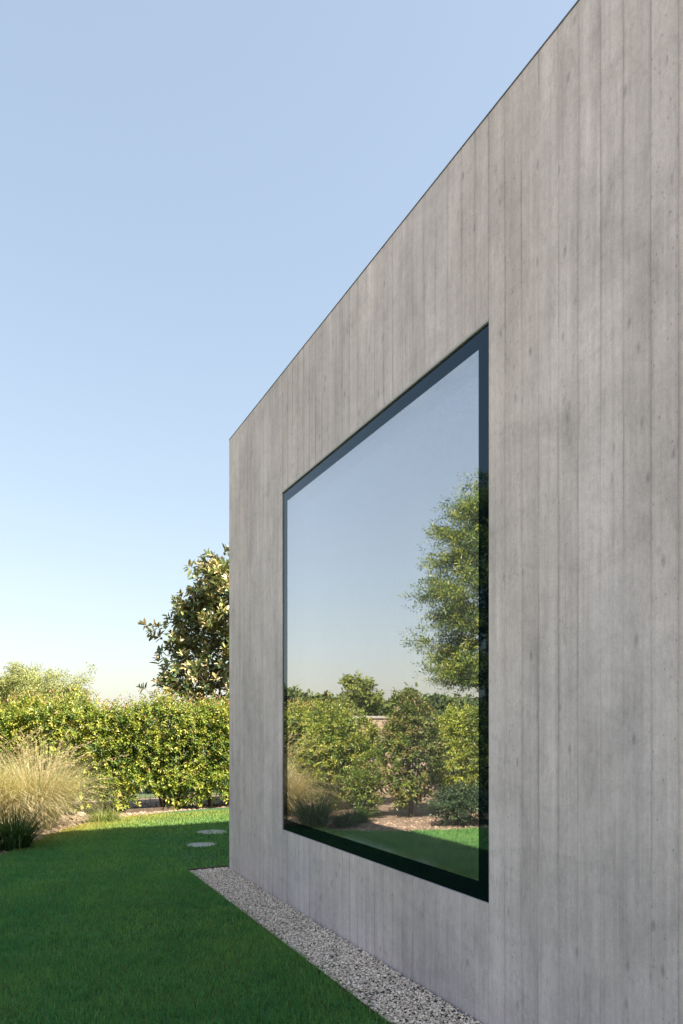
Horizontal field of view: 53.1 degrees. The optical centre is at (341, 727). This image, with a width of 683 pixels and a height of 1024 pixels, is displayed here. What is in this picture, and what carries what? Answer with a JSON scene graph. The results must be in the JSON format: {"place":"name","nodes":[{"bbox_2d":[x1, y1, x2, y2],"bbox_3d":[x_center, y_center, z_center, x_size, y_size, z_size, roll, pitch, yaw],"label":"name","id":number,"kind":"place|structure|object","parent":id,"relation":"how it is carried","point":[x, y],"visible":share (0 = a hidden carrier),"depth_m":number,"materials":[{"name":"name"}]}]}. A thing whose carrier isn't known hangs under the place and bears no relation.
{"place":"outdoors","nodes":[
{"label":"outdoors","id":0,"kind":"place"},
{"bbox_2d":[1,729,225,801],"bbox_3d":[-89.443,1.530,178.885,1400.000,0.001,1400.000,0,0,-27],"label":"ground","id":1,"kind":"structure","parent":0,"point":[142,794],"depth_m":16.72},
{"bbox_2d":[0,659,97,738],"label":"broadleaf tree","id":2,"kind":"object","parent":1,"relation":"on","point":[18,678],"visible":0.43,"depth_m":44.21,"materials":[{"name":"green plant"}]},
{"bbox_2d":[55,682,93,741],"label":"broadleaf tree","id":3,"kind":"object","parent":1,"relation":"on","point":[69,687],"visible":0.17,"depth_m":46.39,"materials":[{"name":"green plant"}]},
{"bbox_2d":[136,543,228,788],"bbox_3d":[-2.670,-1.347,16.393,4.346,5.899,3.949,0,0,-27],"label":"evergreen tree","id":4,"kind":"object","parent":1,"relation":"on","point":[205,608],"visible":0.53,"depth_m":15.43,"materials":[{"name":"green plant"}]},
{"bbox_2d":[188,865,390,1023],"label":"lawn edging","id":5,"kind":"object","parent":1,"relation":"on","point":[344,989],"visible":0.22,"depth_m":4.51,"materials":[{"name":"metal"}]},
{"bbox_2d":[190,867,480,1023],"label":"gravel strip","id":6,"kind":"object","parent":1,"relation":"on","point":[442,1010],"depth_m":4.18,"materials":[{"name":"grey gravel"}]},
{"bbox_2d":[229,0,682,1023],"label":"concrete house","id":7,"kind":"structure","parent":1,"relation":"on","point":[455,610],"depth_m":3.35,"materials":[{"name":"grey concrete"}]},
{"bbox_2d":[282,318,488,902],"bbox_3d":[0.137,-0.586,4.686,0.062,2.930,2.798,0,0,-27],"label":"window","id":8,"kind":"structure","parent":7,"relation":"in","point":[386,535],"depth_m":4.20,"materials":[{"name":"grey"}]},
{"bbox_2d":[0,795,228,867],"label":"planting bed","id":9,"kind":"object","parent":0,"point":[153,800],"depth_m":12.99,"materials":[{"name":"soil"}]},
{"bbox_2d":[0,799,77,852],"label":"strap leaf plant","id":10,"kind":"object","parent":9,"relation":"on","point":[16,836],"visible":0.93,"depth_m":8.36,"materials":[{"name":"green plant"}]},
{"bbox_2d":[0,725,133,838],"bbox_3d":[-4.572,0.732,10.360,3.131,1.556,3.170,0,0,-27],"label":"ornamental grass","id":11,"kind":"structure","parent":9,"relation":"on","point":[52,784],"depth_m":10.10,"materials":[{"name":"plant"}]},
{"bbox_2d":[79,804,129,822],"bbox_3d":[-3.837,1.347,10.998,0.999,0.326,0.997,0,0,-27],"label":"grass tuft","id":12,"kind":"object","parent":9,"relation":"on","point":[111,816],"visible":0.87,"depth_m":10.87,"materials":[{"name":"plant"}]},
{"bbox_2d":[0,683,228,814],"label":"hedge","id":13,"kind":"object","parent":9,"relation":"on","point":[147,766],"visible":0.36,"depth_m":12.15,"materials":[{"name":"green plant"}]},
{"bbox_2d":[12,749,228,806],"bbox_3d":[-3.345,0.929,13.398,10.042,1.241,0.065,0,0,-27],"label":"wire fence","id":14,"kind":"object","parent":9,"relation":"on","point":[152,792],"visible":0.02,"depth_m":13.19,"materials":[{"name":"grey metal"}]},
{"bbox_2d":[127,807,174,812],"bbox_3d":[-3.441,1.488,12.339,0.840,0.085,0.030,0,0,-27],"label":"timber board","id":15,"kind":"object","parent":9,"relation":"on","point":[150,809],"visible":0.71,"depth_m":12.32,"materials":[{"name":"brown wood"}]},
{"bbox_2d":[0,807,398,1023],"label":"lawn","id":16,"kind":"structure","parent":0,"point":[191,858],"depth_m":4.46,"materials":[{"name":"green plant"}]},
{"bbox_2d":[188,842,216,847],"bbox_3d":[-1.773,1.496,8.663,0.399,0.044,0.349,0,0,-27],"label":"stepping stone","id":17,"kind":"object","parent":16,"relation":"on","point":[200,844],"visible":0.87,"depth_m":8.64,"materials":[{"name":"grey stone"}]},
{"bbox_2d":[198,830,225,835],"bbox_3d":[-1.844,1.496,9.713,0.448,0.044,0.423,0,0,-27],"label":"stepping stone","id":18,"kind":"object","parent":16,"relation":"on","point":[215,831],"visible":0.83,"depth_m":9.73,"materials":[{"name":"grey stone"}]},
{"bbox_2d":[0,0,576,728],"label":"sky","id":19,"kind":"structure","parent":0,"point":[189,189],"materials":[{"name":"blue"}]}
]}

